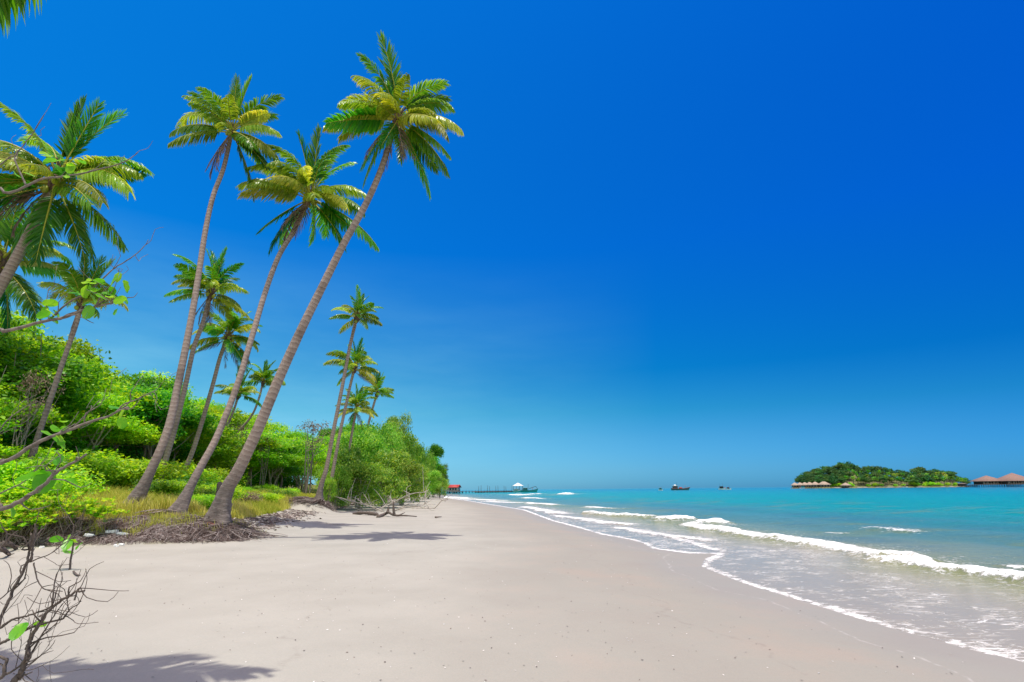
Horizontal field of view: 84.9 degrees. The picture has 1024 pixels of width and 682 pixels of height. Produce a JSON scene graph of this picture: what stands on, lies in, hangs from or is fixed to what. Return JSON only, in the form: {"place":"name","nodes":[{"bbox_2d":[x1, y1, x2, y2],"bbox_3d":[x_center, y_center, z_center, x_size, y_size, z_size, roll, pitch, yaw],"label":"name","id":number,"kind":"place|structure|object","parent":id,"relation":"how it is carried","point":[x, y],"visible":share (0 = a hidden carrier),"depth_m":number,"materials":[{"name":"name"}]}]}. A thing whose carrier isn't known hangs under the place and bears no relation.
{"place":"outdoors","nodes":[
{"label":"outdoors","id":0,"kind":"place"},
{"bbox_2d":[237,491,266,502],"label":"shrub","id":1,"kind":"object","parent":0,"point":[246,498],"visible":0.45,"depth_m":31.48,"materials":[{"name":"green plant"}]},
{"bbox_2d":[0,484,1023,681],"bbox_3d":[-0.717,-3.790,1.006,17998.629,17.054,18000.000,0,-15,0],"label":"beach","id":2,"kind":"structure","parent":0,"point":[499,580],"depth_m":7.80,"materials":[{"name":"beige sand"}]},
{"bbox_2d":[0,332,37,389],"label":"broadleaf tree","id":3,"kind":"object","parent":2,"relation":"on","point":[8,343],"visible":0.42,"depth_m":30.23,"materials":[{"name":"green plant"}]},
{"bbox_2d":[0,308,38,337],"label":"broadleaf tree","id":4,"kind":"object","parent":2,"relation":"on","point":[14,321],"visible":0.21,"depth_m":38.46,"materials":[{"name":"green plant"}]},
{"bbox_2d":[0,391,39,441],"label":"broadleaf tree","id":5,"kind":"object","parent":2,"relation":"on","point":[6,410],"visible":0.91,"depth_m":22.91,"materials":[{"name":"green plant"}]},
{"bbox_2d":[0,0,46,38],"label":"coconut palm","id":6,"kind":"object","parent":2,"relation":"on","point":[6,6],"visible":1,"depth_m":6.88,"materials":[{"name":"green plant"}]},
{"bbox_2d":[0,306,53,343],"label":"broadleaf tree","id":7,"kind":"object","parent":2,"relation":"on","point":[39,331],"visible":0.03,"depth_m":43.19,"materials":[{"name":"green plant"}]},
{"bbox_2d":[0,494,58,546],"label":"leafy shrub","id":8,"kind":"object","parent":2,"relation":"on","point":[7,523],"visible":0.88,"depth_m":17.11,"materials":[{"name":"green plant"}]},
{"bbox_2d":[0,365,65,446],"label":"broadleaf tree","id":9,"kind":"object","parent":2,"relation":"on","point":[7,415],"visible":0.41,"depth_m":28.15,"materials":[{"name":"green plant"}]},
{"bbox_2d":[4,369,65,447],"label":"broadleaf tree","id":10,"kind":"object","parent":2,"relation":"on","point":[30,379],"visible":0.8,"depth_m":27.25,"materials":[{"name":"green plant"}]},
{"bbox_2d":[0,198,76,344],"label":"coconut palm","id":11,"kind":"object","parent":2,"relation":"on","point":[18,287],"visible":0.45,"depth_m":30.21,"materials":[{"name":"green plant"}]},
{"bbox_2d":[0,458,84,500],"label":"shrub","id":12,"kind":"object","parent":2,"relation":"on","point":[7,468],"visible":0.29,"depth_m":20.87,"materials":[{"name":"green plant"}]},
{"bbox_2d":[0,323,85,400],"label":"broadleaf tree","id":13,"kind":"object","parent":2,"relation":"on","point":[29,348],"visible":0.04,"depth_m":33.27,"materials":[{"name":"green plant"}]},
{"bbox_2d":[0,444,100,478],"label":"shrub","id":14,"kind":"object","parent":2,"relation":"on","point":[16,450],"visible":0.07,"depth_m":26.40,"materials":[{"name":"green plant"}]},
{"bbox_2d":[12,454,92,495],"bbox_3d":[-19.160,5.584,22.262,4.505,2.101,4.527,-13,-20,40],"label":"shrub","id":15,"kind":"object","parent":2,"relation":"on","point":[62,464],"visible":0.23,"depth_m":22.08,"materials":[{"name":"green plant"}]},
{"bbox_2d":[0,333,110,448],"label":"broadleaf tree","id":16,"kind":"object","parent":2,"relation":"on","point":[16,368],"visible":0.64,"depth_m":30.86,"materials":[{"name":"green plant"}]},
{"bbox_2d":[0,464,110,502],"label":"shrub","id":17,"kind":"object","parent":2,"relation":"on","point":[26,484],"visible":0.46,"depth_m":20.64,"materials":[{"name":"green plant"}]},
{"bbox_2d":[0,426,116,458],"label":"shrub","id":18,"kind":"object","parent":2,"relation":"on","point":[68,443],"visible":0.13,"depth_m":32.03,"materials":[{"name":"green plant"}]},
{"bbox_2d":[0,510,128,681],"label":"bare shrub","id":19,"kind":"object","parent":2,"relation":"on","point":[14,633],"visible":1,"depth_m":2.72,"materials":[{"name":"brown plant"}]},
{"bbox_2d":[2,329,128,428],"bbox_3d":[-30.276,4.226,34.616,11.274,10.333,10.251,3,-15,-12],"label":"broadleaf tree","id":20,"kind":"object","parent":2,"relation":"on","point":[48,348],"visible":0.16,"depth_m":34.45,"materials":[{"name":"green plant"}]},
{"bbox_2d":[19,330,111,414],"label":"broadleaf tree","id":21,"kind":"object","parent":2,"relation":"on","point":[86,351],"visible":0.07,"depth_m":39.64,"materials":[{"name":"green plant"}]},
{"bbox_2d":[1,490,130,535],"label":"leafy shrub","id":22,"kind":"object","parent":2,"relation":"on","point":[71,506],"visible":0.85,"depth_m":17.94,"materials":[{"name":"green plant"}]},
{"bbox_2d":[49,489,96,569],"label":"sapling","id":23,"kind":"object","parent":2,"relation":"on","point":[70,543],"visible":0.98,"depth_m":12.24,"materials":[{"name":"green plant"}]},
{"bbox_2d":[0,94,154,298],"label":"coconut palm","id":24,"kind":"object","parent":2,"relation":"on","point":[43,209],"visible":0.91,"depth_m":25.20,"materials":[{"name":"green plant"}]},
{"bbox_2d":[27,255,128,458],"bbox_3d":[-20.243,1.327,25.496,3.413,11.770,4.161,0,-15,0],"label":"coconut palm","id":25,"kind":"object","parent":2,"relation":"on","point":[76,284],"visible":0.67,"depth_m":25.86,"materials":[{"name":"green plant"}]},
{"bbox_2d":[41,440,119,486],"bbox_3d":[-26.841,7.801,34.621,6.843,3.456,8.188,8,-17,-29],"label":"shrub","id":26,"kind":"object","parent":2,"relation":"on","point":[75,449],"visible":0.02,"depth_m":33.40,"materials":[{"name":"green plant"}]},
{"bbox_2d":[0,104,177,516],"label":"beach tree","id":27,"kind":"object","parent":2,"relation":"on","point":[43,481],"visible":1,"depth_m":3.36,"materials":[{"name":"green plant"}]},
{"bbox_2d":[55,371,131,421],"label":"broadleaf tree","id":28,"kind":"object","parent":2,"relation":"on","point":[120,383],"visible":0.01,"depth_m":42.67,"materials":[{"name":"green plant"}]},
{"bbox_2d":[70,467,118,490],"bbox_3d":[-20.876,6.590,26.584,3.739,1.463,3.508,11,-19,-37],"label":"shrub","id":29,"kind":"object","parent":2,"relation":"on","point":[106,481],"visible":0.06,"depth_m":26.78,"materials":[{"name":"green plant"}]},
{"bbox_2d":[41,448,148,482],"bbox_3d":[-21.241,6.262,28.048,5.868,1.830,5.009,2,-15,-9],"label":"shrub","id":30,"kind":"object","parent":2,"relation":"on","point":[112,467],"visible":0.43,"depth_m":27.30,"materials":[{"name":"green plant"}]},
{"bbox_2d":[30,389,161,450],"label":"broadleaf tree","id":31,"kind":"object","parent":2,"relation":"on","point":[117,400],"visible":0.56,"depth_m":34.51,"materials":[{"name":"green plant"}]},
{"bbox_2d":[74,437,149,462],"bbox_3d":[-28.084,8.464,37.864,8.645,4.003,9.359,-4,-15,14],"label":"shrub","id":32,"kind":"object","parent":2,"relation":"on","point":[124,453],"visible":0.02,"depth_m":38.20,"materials":[{"name":"green plant"}]},
{"bbox_2d":[46,384,182,451],"bbox_3d":[-27.642,7.089,38.919,10.074,7.324,10.523,-6,-16,20],"label":"broadleaf tree","id":33,"kind":"object","parent":2,"relation":"on","point":[132,438],"visible":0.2,"depth_m":37.19,"materials":[{"name":"green plant"}]},
{"bbox_2d":[0,515,248,546],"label":"root tangle","id":34,"kind":"object","parent":2,"relation":"on","point":[176,535],"visible":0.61,"depth_m":18.02,"materials":[{"name":"brown wood"}]},
{"bbox_2d":[1,508,266,535],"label":"grass tufts","id":35,"kind":"object","parent":2,"relation":"on","point":[156,516],"visible":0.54,"depth_m":18.75,"materials":[{"name":"green plant"}]},
{"bbox_2d":[99,373,189,454],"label":"broadleaf tree","id":36,"kind":"object","parent":2,"relation":"on","point":[138,447],"visible":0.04,"depth_m":46.36,"materials":[{"name":"green plant"}]},
{"bbox_2d":[122,478,176,492],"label":"shrub","id":37,"kind":"object","parent":2,"relation":"on","point":[152,486],"visible":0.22,"depth_m":26.27,"materials":[{"name":"green plant"}]},
{"bbox_2d":[116,370,182,453],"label":"broadleaf tree","id":38,"kind":"object","parent":2,"relation":"on","point":[148,381],"visible":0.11,"depth_m":51.31,"materials":[{"name":"green plant"}]},
{"bbox_2d":[101,382,203,458],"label":"broadleaf tree","id":39,"kind":"object","parent":2,"relation":"on","point":[150,414],"visible":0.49,"depth_m":39.01,"materials":[{"name":"green plant"}]},
{"bbox_2d":[111,457,195,487],"bbox_3d":[-20.692,7.624,31.152,5.788,2.461,4.958,-3,-15,9],"label":"shrub","id":40,"kind":"object","parent":2,"relation":"on","point":[168,471],"visible":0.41,"depth_m":30.80,"materials":[{"name":"green plant"}]},
{"bbox_2d":[126,368,194,404],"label":"broadleaf tree","id":41,"kind":"object","parent":2,"relation":"on","point":[150,373],"visible":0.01,"depth_m":61.66,"materials":[{"name":"green plant"}]},
{"bbox_2d":[0,485,336,519],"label":"dry grass","id":42,"kind":"structure","parent":2,"relation":"on","point":[239,509],"depth_m":21.71,"materials":[{"name":"green plant"}]},
{"bbox_2d":[123,407,220,463],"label":"broadleaf tree","id":43,"kind":"object","parent":2,"relation":"on","point":[189,420],"visible":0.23,"depth_m":45.39,"materials":[{"name":"green plant"}]},
{"bbox_2d":[148,480,207,495],"bbox_3d":[-16.021,7.349,26.950,2.886,1.346,2.900,6,-16,-24],"label":"shrub","id":44,"kind":"object","parent":2,"relation":"on","point":[177,487],"visible":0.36,"depth_m":26.43,"materials":[{"name":"green plant"}]},
{"bbox_2d":[168,474,216,486],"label":"shrub","id":45,"kind":"object","parent":2,"relation":"on","point":[200,481],"visible":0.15,"depth_m":30.90,"materials":[{"name":"green plant"}]},
{"bbox_2d":[140,423,245,464],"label":"broadleaf tree","id":46,"kind":"object","parent":2,"relation":"on","point":[206,437],"visible":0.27,"depth_m":48.10,"materials":[{"name":"green plant"}]},
{"bbox_2d":[174,485,215,496],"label":"shrub","id":47,"kind":"object","parent":2,"relation":"on","point":[208,491],"visible":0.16,"depth_m":26.70,"materials":[{"name":"green plant"}]},
{"bbox_2d":[168,470,224,485],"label":"shrub","id":48,"kind":"object","parent":2,"relation":"on","point":[211,478],"visible":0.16,"depth_m":33.26,"materials":[{"name":"green plant"}]},
{"bbox_2d":[152,436,251,469],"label":"broadleaf tree","id":49,"kind":"object","parent":2,"relation":"on","point":[228,460],"visible":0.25,"depth_m":49.24,"materials":[{"name":"green plant"}]},
{"bbox_2d":[157,246,249,480],"bbox_3d":[-18.146,1.427,32.588,4.611,15.302,4.250,12,-19,-39],"label":"coconut palm","id":50,"kind":"object","parent":2,"relation":"on","point":[218,280],"visible":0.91,"depth_m":33.44,"materials":[{"name":"green plant"}]},
{"bbox_2d":[123,73,284,507],"bbox_3d":[-13.893,-3.210,25.669,4.720,21.267,4.509,10,-18,-35],"label":"coconut palm","id":51,"kind":"object","parent":2,"relation":"on","point":[250,121],"visible":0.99,"depth_m":26.83,"materials":[{"name":"green plant"}]},
{"bbox_2d":[191,492,234,510],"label":"shrub","id":52,"kind":"object","parent":2,"relation":"on","point":[207,499],"visible":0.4,"depth_m":22.34,"materials":[{"name":"green plant"}]},
{"bbox_2d":[190,396,238,412],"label":"broadleaf tree","id":53,"kind":"object","parent":2,"relation":"on","point":[200,401],"visible":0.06,"depth_m":73.11,"materials":[{"name":"green plant"}]},
{"bbox_2d":[185,300,263,467],"bbox_3d":[-19.475,3.275,37.183,4.633,13.978,4.758,0,-15,0],"label":"coconut palm","id":54,"kind":"object","parent":2,"relation":"on","point":[229,344],"visible":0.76,"depth_m":37.86,"materials":[{"name":"green plant"}]},
{"bbox_2d":[202,404,250,429],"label":"broadleaf tree","id":55,"kind":"object","parent":2,"relation":"on","point":[240,418],"visible":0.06,"depth_m":64.12,"materials":[{"name":"green plant"}]},
{"bbox_2d":[201,482,253,502],"bbox_3d":[-15.479,8.046,29.659,3.338,1.263,3.138,-5,-15,15],"label":"shrub","id":56,"kind":"object","parent":2,"relation":"on","point":[237,492],"visible":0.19,"depth_m":29.68,"materials":[{"name":"green plant"}]},
{"bbox_2d":[214,364,261,469],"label":"coconut palm","id":57,"kind":"object","parent":2,"relation":"on","point":[246,391],"visible":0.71,"depth_m":52.22,"materials":[{"name":"green plant"}]},
{"bbox_2d":[217,433,284,470],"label":"broadleaf tree","id":58,"kind":"object","parent":2,"relation":"on","point":[272,444],"visible":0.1,"depth_m":58.95,"materials":[{"name":"green plant"}]},
{"bbox_2d":[220,430,286,471],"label":"broadleaf tree","id":59,"kind":"object","parent":2,"relation":"on","point":[256,454],"visible":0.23,"depth_m":59.03,"materials":[{"name":"green plant"}]},
{"bbox_2d":[240,470,269,486],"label":"shrub","id":60,"kind":"object","parent":2,"relation":"on","point":[255,481],"visible":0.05,"depth_m":64.74,"materials":[{"name":"green plant"}]},
{"bbox_2d":[231,360,285,437],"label":"coconut palm","id":61,"kind":"object","parent":2,"relation":"on","point":[263,377],"visible":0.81,"depth_m":56.63,"materials":[{"name":"green plant"}]},
{"bbox_2d":[230,431,298,486],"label":"broadleaf tree","id":62,"kind":"object","parent":2,"relation":"on","point":[273,465],"visible":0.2,"depth_m":63.09,"materials":[{"name":"green plant"}]},
{"bbox_2d":[254,432,278,485],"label":"broadleaf tree","id":63,"kind":"object","parent":2,"relation":"on","point":[262,468],"visible":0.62,"depth_m":58.56,"materials":[{"name":"green plant"}]},
{"bbox_2d":[250,492,285,503],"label":"shrub","id":64,"kind":"object","parent":2,"relation":"on","point":[270,496],"visible":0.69,"depth_m":36.42,"materials":[{"name":"green plant"}]},
{"bbox_2d":[166,122,378,513],"bbox_3d":[-10.163,-1.884,26.691,7.216,19.282,6.464,4,-15,-16],"label":"coconut palm","id":65,"kind":"object","parent":2,"relation":"on","point":[285,185],"visible":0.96,"depth_m":27.34,"materials":[{"name":"green plant"}]},
{"bbox_2d":[267,421,292,433],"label":"broadleaf tree","id":66,"kind":"object","parent":2,"relation":"on","point":[279,428],"visible":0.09,"depth_m":94.68,"materials":[{"name":"green plant"}]},
{"bbox_2d":[253,438,311,484],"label":"broadleaf tree","id":67,"kind":"object","parent":2,"relation":"on","point":[293,459],"visible":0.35,"depth_m":67.33,"materials":[{"name":"green plant"}]},
{"bbox_2d":[266,488,299,498],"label":"shrub","id":68,"kind":"object","parent":2,"relation":"on","point":[285,492],"visible":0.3,"depth_m":42.25,"materials":[{"name":"green plant"}]},
{"bbox_2d":[233,501,337,530],"bbox_3d":[-13.855,11.378,38.389,3.403,1.019,34.918,3,-15,-11],"label":"coral rubble","id":69,"kind":"object","parent":2,"relation":"on","point":[269,520],"visible":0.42,"depth_m":28.55,"materials":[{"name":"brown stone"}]},
{"bbox_2d":[263,446,308,488],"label":"broadleaf tree","id":70,"kind":"object","parent":2,"relation":"on","point":[290,471],"visible":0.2,"depth_m":70.12,"materials":[{"name":"green plant"}]},
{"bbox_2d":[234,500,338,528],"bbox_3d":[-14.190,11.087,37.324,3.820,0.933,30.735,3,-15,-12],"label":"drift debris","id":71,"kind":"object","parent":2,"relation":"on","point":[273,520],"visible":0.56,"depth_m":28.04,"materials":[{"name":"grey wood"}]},
{"bbox_2d":[278,429,314,488],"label":"broadleaf tree","id":72,"kind":"object","parent":2,"relation":"on","point":[292,434],"visible":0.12,"depth_m":85.78,"materials":[{"name":"green plant"}]},
{"bbox_2d":[164,31,463,543],"bbox_3d":[-7.000,-2.625,21.254,10.090,19.357,4.554,-4,-15,13],"label":"coconut palm","id":73,"kind":"object","parent":2,"relation":"on","point":[374,113],"visible":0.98,"depth_m":21.54,"materials":[{"name":"green plant"}]},
{"bbox_2d":[293,419,337,494],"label":"broadleaf tree","id":74,"kind":"object","parent":2,"relation":"on","point":[306,480],"visible":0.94,"depth_m":67.02,"materials":[{"name":"green plant"}]},
{"bbox_2d":[297,441,333,492],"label":"broadleaf tree","id":75,"kind":"object","parent":2,"relation":"on","point":[318,456],"visible":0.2,"depth_m":79.32,"materials":[{"name":"green plant"}]},
{"bbox_2d":[314,475,337,501],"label":"bushy tree","id":76,"kind":"object","parent":2,"relation":"on","point":[329,482],"visible":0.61,"depth_m":44.25,"materials":[{"name":"green plant"}]},
{"bbox_2d":[282,284,383,511],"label":"coconut palm","id":77,"kind":"object","parent":2,"relation":"on","point":[359,308],"visible":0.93,"depth_m":43.04,"materials":[{"name":"green plant"}]},
{"bbox_2d":[312,464,354,508],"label":"bushy tree","id":78,"kind":"object","parent":2,"relation":"on","point":[342,477],"visible":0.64,"depth_m":45.38,"materials":[{"name":"green plant"}]},
{"bbox_2d":[328,444,362,508],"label":"bushy tree","id":79,"kind":"object","parent":2,"relation":"on","point":[348,455],"visible":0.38,"depth_m":48.90,"materials":[{"name":"green plant"}]},
{"bbox_2d":[323,338,378,501],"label":"coconut palm","id":80,"kind":"object","parent":2,"relation":"on","point":[358,356],"visible":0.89,"depth_m":46.75,"materials":[{"name":"green plant"}]},
{"bbox_2d":[335,383,378,506],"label":"coconut palm","id":81,"kind":"object","parent":2,"relation":"on","point":[356,399],"visible":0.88,"depth_m":51.87,"materials":[{"name":"green plant"}]},
{"bbox_2d":[331,478,383,511],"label":"dead branch","id":82,"kind":"object","parent":2,"relation":"on","point":[350,500],"visible":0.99,"depth_m":44.04,"materials":[{"name":"grey wood"}]},
{"bbox_2d":[325,429,391,506],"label":"bushy tree","id":83,"kind":"object","parent":2,"relation":"on","point":[371,442],"visible":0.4,"depth_m":54.90,"materials":[{"name":"green plant"}]},
{"bbox_2d":[339,460,393,509],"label":"bushy tree","id":84,"kind":"object","parent":2,"relation":"on","point":[363,471],"visible":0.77,"depth_m":47.12,"materials":[{"name":"green plant"}]},
{"bbox_2d":[362,371,393,425],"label":"coconut palm","id":85,"kind":"object","parent":2,"relation":"on","point":[386,391],"visible":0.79,"depth_m":62.47,"materials":[{"name":"green plant"}]},
{"bbox_2d":[355,419,405,502],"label":"bushy tree","id":86,"kind":"object","parent":2,"relation":"on","point":[373,429],"visible":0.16,"depth_m":60.88,"materials":[{"name":"green plant"}]},
{"bbox_2d":[362,447,411,507],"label":"bushy tree","id":87,"kind":"object","parent":2,"relation":"on","point":[393,461],"visible":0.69,"depth_m":53.17,"materials":[{"name":"green plant"}]},
{"bbox_2d":[380,416,410,502],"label":"bushy tree","id":88,"kind":"object","parent":2,"relation":"on","point":[402,436],"visible":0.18,"depth_m":70.18,"materials":[{"name":"green plant"}]},
{"bbox_2d":[375,501,416,517],"bbox_3d":[-7.731,10.568,35.072,3.105,1.031,1.988,-12,-19,37],"label":"driftwood","id":89,"kind":"object","parent":2,"relation":"on","point":[388,512],"visible":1,"depth_m":35.09,"materials":[{"name":"grey wood"}]},
{"bbox_2d":[367,467,428,510],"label":"dead branch","id":90,"kind":"object","parent":2,"relation":"on","point":[385,505],"visible":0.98,"depth_m":44.73,"materials":[{"name":"grey wood"}]},
{"bbox_2d":[399,409,413,448],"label":"casuarina tree","id":91,"kind":"object","parent":2,"relation":"on","point":[403,419],"visible":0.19,"depth_m":81.56,"materials":[{"name":"green plant"}]},
{"bbox_2d":[394,457,426,504],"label":"bushy tree","id":92,"kind":"object","parent":2,"relation":"on","point":[415,468],"visible":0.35,"depth_m":63.25,"materials":[{"name":"green plant"}]},
{"bbox_2d":[400,430,424,499],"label":"bushy tree","id":93,"kind":"object","parent":2,"relation":"on","point":[411,442],"visible":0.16,"depth_m":78.23,"materials":[{"name":"green plant"}]},
{"bbox_2d":[404,442,425,500],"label":"bushy tree","id":94,"kind":"object","parent":2,"relation":"on","point":[418,449],"visible":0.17,"depth_m":89.14,"materials":[{"name":"green plant"}]},
{"bbox_2d":[411,464,430,501],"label":"bushy tree","id":95,"kind":"object","parent":2,"relation":"on","point":[421,477],"visible":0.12,"depth_m":82.91,"materials":[{"name":"green plant"}]},
{"bbox_2d":[419,446,435,492],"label":"bushy tree","id":96,"kind":"object","parent":2,"relation":"on","point":[426,463],"visible":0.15,"depth_m":101.33,"materials":[{"name":"green plant"}]},
{"bbox_2d":[418,469,441,498],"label":"bushy tree","id":97,"kind":"object","parent":2,"relation":"on","point":[433,476],"visible":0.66,"depth_m":107.75,"materials":[{"name":"green plant"}]},
{"bbox_2d":[427,443,444,496],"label":"broadleaf tree","id":98,"kind":"object","parent":2,"relation":"on","point":[437,450],"visible":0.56,"depth_m":146.41,"materials":[{"name":"green plant"}]},
{"bbox_2d":[13,533,946,681],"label":"shell grit","id":99,"kind":"object","parent":2,"relation":"on","point":[447,614],"visible":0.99,"depth_m":7.07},
{"bbox_2d":[0,0,1023,489],"label":"sky","id":100,"kind":"structure","parent":0,"point":[665,243],"materials":[{"name":"blue"}]},
{"bbox_2d":[443,485,1023,661],"bbox_3d":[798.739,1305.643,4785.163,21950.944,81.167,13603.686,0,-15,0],"label":"sea water","id":101,"kind":"structure","parent":0,"point":[944,564],"depth_m":20.38,"materials":[{"name":"teal liquid"}]},
{"bbox_2d":[969,476,1004,486],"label":"water pavilion","id":102,"kind":"structure","parent":101,"relation":"in","point":[986,480],"depth_m":673.09,"materials":[{"name":"brown wood"}]},
{"bbox_2d":[994,473,1023,486],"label":"water pavilion","id":103,"kind":"structure","parent":101,"relation":"in","point":[1011,479],"depth_m":662.30,"materials":[{"name":"brown wood"}]},
{"bbox_2d":[790,472,969,488],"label":"island hill","id":104,"kind":"structure","parent":0,"point":[858,484],"depth_m":859.87,"materials":[{"name":"green plant"}]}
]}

